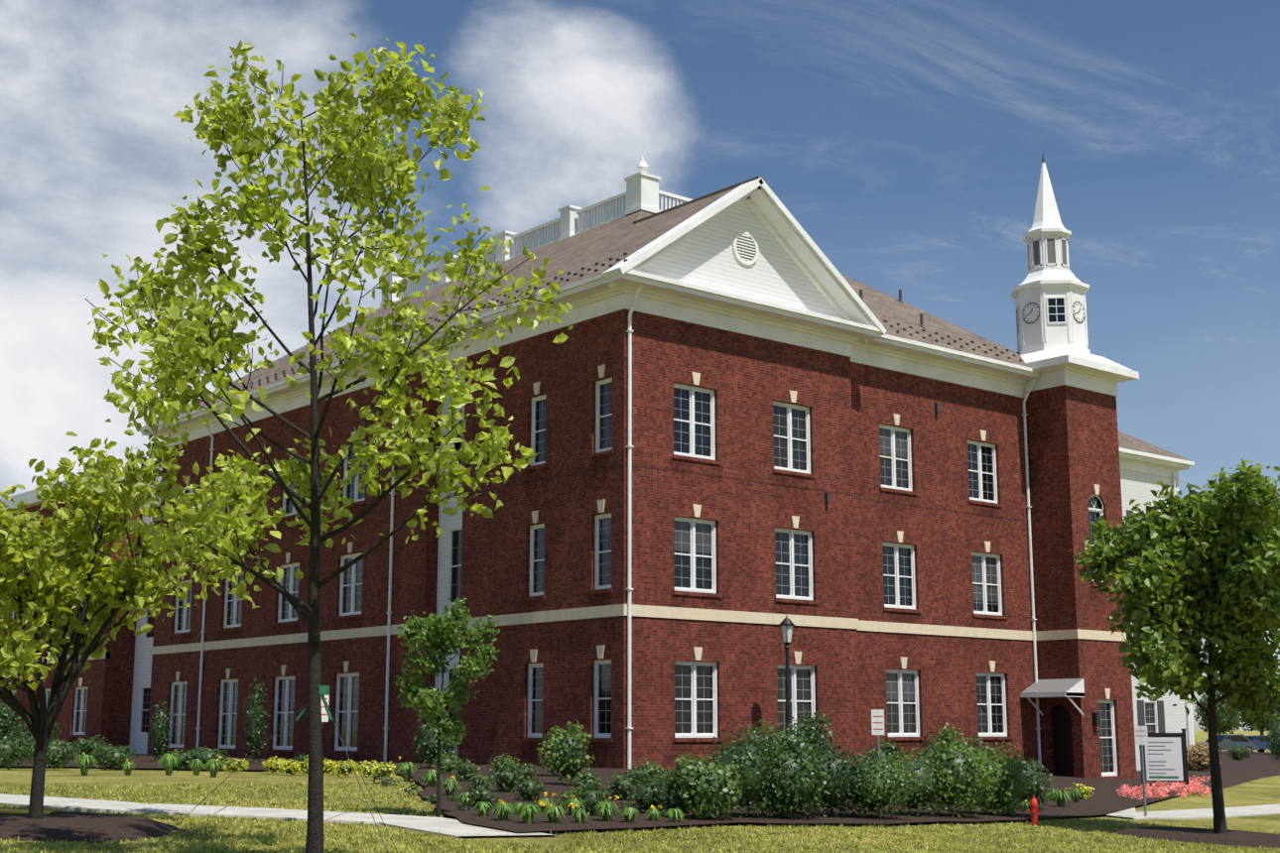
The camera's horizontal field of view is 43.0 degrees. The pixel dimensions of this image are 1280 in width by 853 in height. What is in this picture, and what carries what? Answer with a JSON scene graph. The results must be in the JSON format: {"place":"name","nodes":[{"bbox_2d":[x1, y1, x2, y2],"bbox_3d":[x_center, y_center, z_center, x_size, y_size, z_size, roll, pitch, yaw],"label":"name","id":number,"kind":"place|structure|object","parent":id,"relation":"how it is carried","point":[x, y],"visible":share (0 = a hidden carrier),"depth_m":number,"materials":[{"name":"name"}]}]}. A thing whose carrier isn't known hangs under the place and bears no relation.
{"place":"outdoors","nodes":[
{"label":"outdoors","id":0,"kind":"place"},
{"bbox_2d":[0,369,270,819],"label":"tree","id":1,"kind":"object","parent":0,"point":[39,559],"depth_m":17.96,"materials":[{"name":"green plant"}]},
{"bbox_2d":[0,731,1279,852],"bbox_3d":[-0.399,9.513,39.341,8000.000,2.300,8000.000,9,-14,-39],"label":"ground","id":2,"kind":"structure","parent":0,"point":[1262,792],"depth_m":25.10,"materials":[{"name":"green plant"}]},
{"bbox_2d":[321,695,329,728],"bbox_3d":[-3.906,4.083,19.781,0.184,1.721,0.040,2,-11,-9],"label":"no parking sign","id":3,"kind":"object","parent":2,"relation":"on","point":[324,717],"visible":0.27,"depth_m":19.88,"materials":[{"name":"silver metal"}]},
{"bbox_2d":[85,32,573,852],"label":"tree","id":4,"kind":"object","parent":2,"relation":"on","point":[391,168],"depth_m":14.37,"materials":[{"name":"green plant"}]},
{"bbox_2d":[0,177,1041,774],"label":"building","id":5,"kind":"structure","parent":2,"relation":"on","point":[746,303],"depth_m":45.60,"materials":[{"name":"brick"}]},
{"bbox_2d":[5,378,1007,751],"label":"windows","id":6,"kind":"structure","parent":5,"relation":"in","point":[695,682],"depth_m":46.96,"materials":[{"name":"white glass"}]},
{"bbox_2d":[142,175,1030,427],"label":"roof","id":7,"kind":"structure","parent":5,"relation":"on","point":[594,251],"depth_m":50.84,"materials":[{"name":"brown tile"}]},
{"bbox_2d":[380,156,692,305],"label":"balustrade","id":8,"kind":"object","parent":7,"relation":"on","point":[643,192],"visible":0.19,"depth_m":54.29,"materials":[{"name":"white wood"}]},
{"bbox_2d":[146,677,959,817],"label":"shrubs","id":9,"kind":"object","parent":2,"relation":"on","point":[833,751],"visible":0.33,"depth_m":26.86,"materials":[{"name":"green plant"}]},
{"bbox_2d":[0,691,1279,814],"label":"shrub","id":10,"kind":"object","parent":2,"relation":"on","point":[593,796],"visible":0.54,"depth_m":26.93,"materials":[{"name":"green plant"}]},
{"bbox_2d":[0,709,1279,819],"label":"shrubs","id":11,"kind":"object","parent":2,"relation":"on","point":[777,745],"visible":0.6,"depth_m":26.91,"materials":[{"name":"green plant"}]},
{"bbox_2d":[0,696,1279,737],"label":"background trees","id":12,"kind":"object","parent":2,"relation":"on","point":[1205,720],"visible":0.25,"depth_m":152.86,"materials":[{"name":"green plant"}]},
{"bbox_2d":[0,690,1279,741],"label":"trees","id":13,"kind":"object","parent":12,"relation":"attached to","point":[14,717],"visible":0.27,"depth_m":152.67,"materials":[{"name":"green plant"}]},
{"bbox_2d":[0,751,1279,848],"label":"sidewalk","id":14,"kind":"structure","parent":2,"relation":"on","point":[66,825],"depth_m":20.86,"materials":[{"name":"concrete"}]},
{"bbox_2d":[146,685,397,852],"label":"tree support straps","id":15,"kind":"object","parent":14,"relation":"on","point":[323,691],"visible":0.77,"depth_m":14.12,"materials":[{"name":"green fabric"}]},
{"bbox_2d":[3,754,1186,832],"bbox_3d":[-7.129,11.165,52.737,34.878,0.724,58.736,9,-14,-39],"label":"bed","id":16,"kind":"object","parent":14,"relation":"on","point":[1104,798],"visible":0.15,"depth_m":27.45,"materials":[{"name":"brown soil"}]},
{"bbox_2d":[394,597,500,817],"bbox_3d":[-2.640,3.847,21.890,1.320,3.109,1.335,9,-14,-39],"label":"tree","id":17,"kind":"object","parent":16,"relation":"on","point":[448,629],"depth_m":21.92,"materials":[{"name":"green plant"}]},
{"bbox_2d":[72,753,1208,826],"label":"daylily leaves","id":18,"kind":"object","parent":16,"relation":"on","point":[526,812],"visible":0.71,"depth_m":23.21,"materials":[{"name":"green plant"}]},
{"bbox_2d":[82,752,1082,809],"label":"yellow flowers","id":19,"kind":"object","parent":18,"relation":"on","point":[570,805],"visible":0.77,"depth_m":22.65,"materials":[{"name":"yellow plant"}]},
{"bbox_2d":[451,747,953,820],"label":"shrubs","id":20,"kind":"object","parent":16,"relation":"on","point":[680,771],"visible":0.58,"depth_m":25.29,"materials":[{"name":"green plant"}]},
{"bbox_2d":[431,719,1032,817],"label":"shrubs","id":21,"kind":"object","parent":16,"relation":"on","point":[1015,768],"visible":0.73,"depth_m":27.89,"materials":[{"name":"green plant"}]},
{"bbox_2d":[778,614,794,737],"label":"lamp post","id":22,"kind":"object","parent":16,"relation":"on","point":[786,624],"visible":0.73,"depth_m":41.92,"materials":[{"name":"black metal"}]},
{"bbox_2d":[1134,726,1148,816],"bbox_3d":[9.492,6.562,30.650,0.239,1.796,0.052,-4,-11,18],"label":"sign","id":23,"kind":"object","parent":14,"relation":"on","point":[1141,736],"visible":0.92,"depth_m":30.73,"materials":[{"name":"silver metal"}]},
{"bbox_2d":[1116,775,1211,799],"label":"pink flowers","id":24,"kind":"object","parent":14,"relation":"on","point":[1192,788],"visible":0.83,"depth_m":41.56,"materials":[{"name":"pink plant"}]},
{"bbox_2d":[1067,458,1279,833],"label":"tree","id":25,"kind":"object","parent":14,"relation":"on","point":[1245,584],"depth_m":25.70,"materials":[{"name":"green plant"}]},
{"bbox_2d":[1186,742,1220,771],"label":"bush","id":26,"kind":"object","parent":14,"relation":"on","point":[1196,757],"visible":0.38,"depth_m":62.94,"materials":[{"name":"beige plant"}]},
{"bbox_2d":[1194,734,1259,755],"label":"car","id":27,"kind":"object","parent":14,"relation":"on","point":[1225,742],"visible":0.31,"depth_m":115.34,"materials":[{"name":"grey"}]},
{"bbox_2d":[1245,735,1272,753],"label":"car","id":28,"kind":"object","parent":14,"relation":"on","point":[1260,740],"visible":0.25,"depth_m":133.92,"materials":[{"name":"blue metal"}]},
{"bbox_2d":[221,756,1094,799],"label":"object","id":29,"kind":"object","parent":2,"relation":"on","point":[281,764],"visible":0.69,"depth_m":35.08,"materials":[{"name":"plant"}]},
{"bbox_2d":[871,709,884,817],"bbox_3d":[3.835,5.477,26.069,0.203,1.842,0.045,-2,-11,9],"label":"no parking sign","id":30,"kind":"object","parent":2,"relation":"on","point":[877,722],"visible":0.85,"depth_m":26.17,"materials":[{"name":"silver metal"}]},
{"bbox_2d":[1026,796,1041,825],"bbox_3d":[6.475,6.346,26.722,0.191,0.510,0.208,9,-14,-39],"label":"hydrant","id":31,"kind":"object","parent":2,"relation":"on","point":[1034,811],"visible":0.96,"depth_m":26.69,"materials":[{"name":"red metal"}]},
{"bbox_2d":[1020,346,1139,778],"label":"tower","id":32,"kind":"structure","parent":2,"relation":"on","point":[1073,438],"depth_m":51.48,"materials":[{"name":"brick"}]},
{"bbox_2d":[1011,151,1090,355],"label":"steeple","id":33,"kind":"object","parent":32,"relation":"on","point":[1048,295],"visible":1,"depth_m":53.70,"materials":[{"name":"white paint"}]},
{"bbox_2d":[1088,494,1117,776],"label":"tower windows","id":34,"kind":"structure","parent":32,"relation":"in","point":[1107,738],"depth_m":51.01,"materials":[{"name":"white glass"}]},
{"bbox_2d":[1118,431,1196,770],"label":"building","id":35,"kind":"structure","parent":2,"relation":"on","point":[1144,466],"depth_m":63.97,"materials":[{"name":"white paint"}]},
{"bbox_2d":[1126,510,1165,733],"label":"wing windows","id":36,"kind":"structure","parent":35,"relation":"in","point":[1148,711],"depth_m":62.55,"materials":[{"name":"white glass"}]},
{"bbox_2d":[1139,729,1188,788],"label":"notice board","id":37,"kind":"object","parent":2,"relation":"on","point":[1165,755],"visible":0.79,"depth_m":45.09,"materials":[{"name":"white"}]},
{"bbox_2d":[0,0,1279,731],"label":"sky","id":38,"kind":"structure","parent":0,"point":[908,140],"materials":[{"name":"blue"}]}
]}

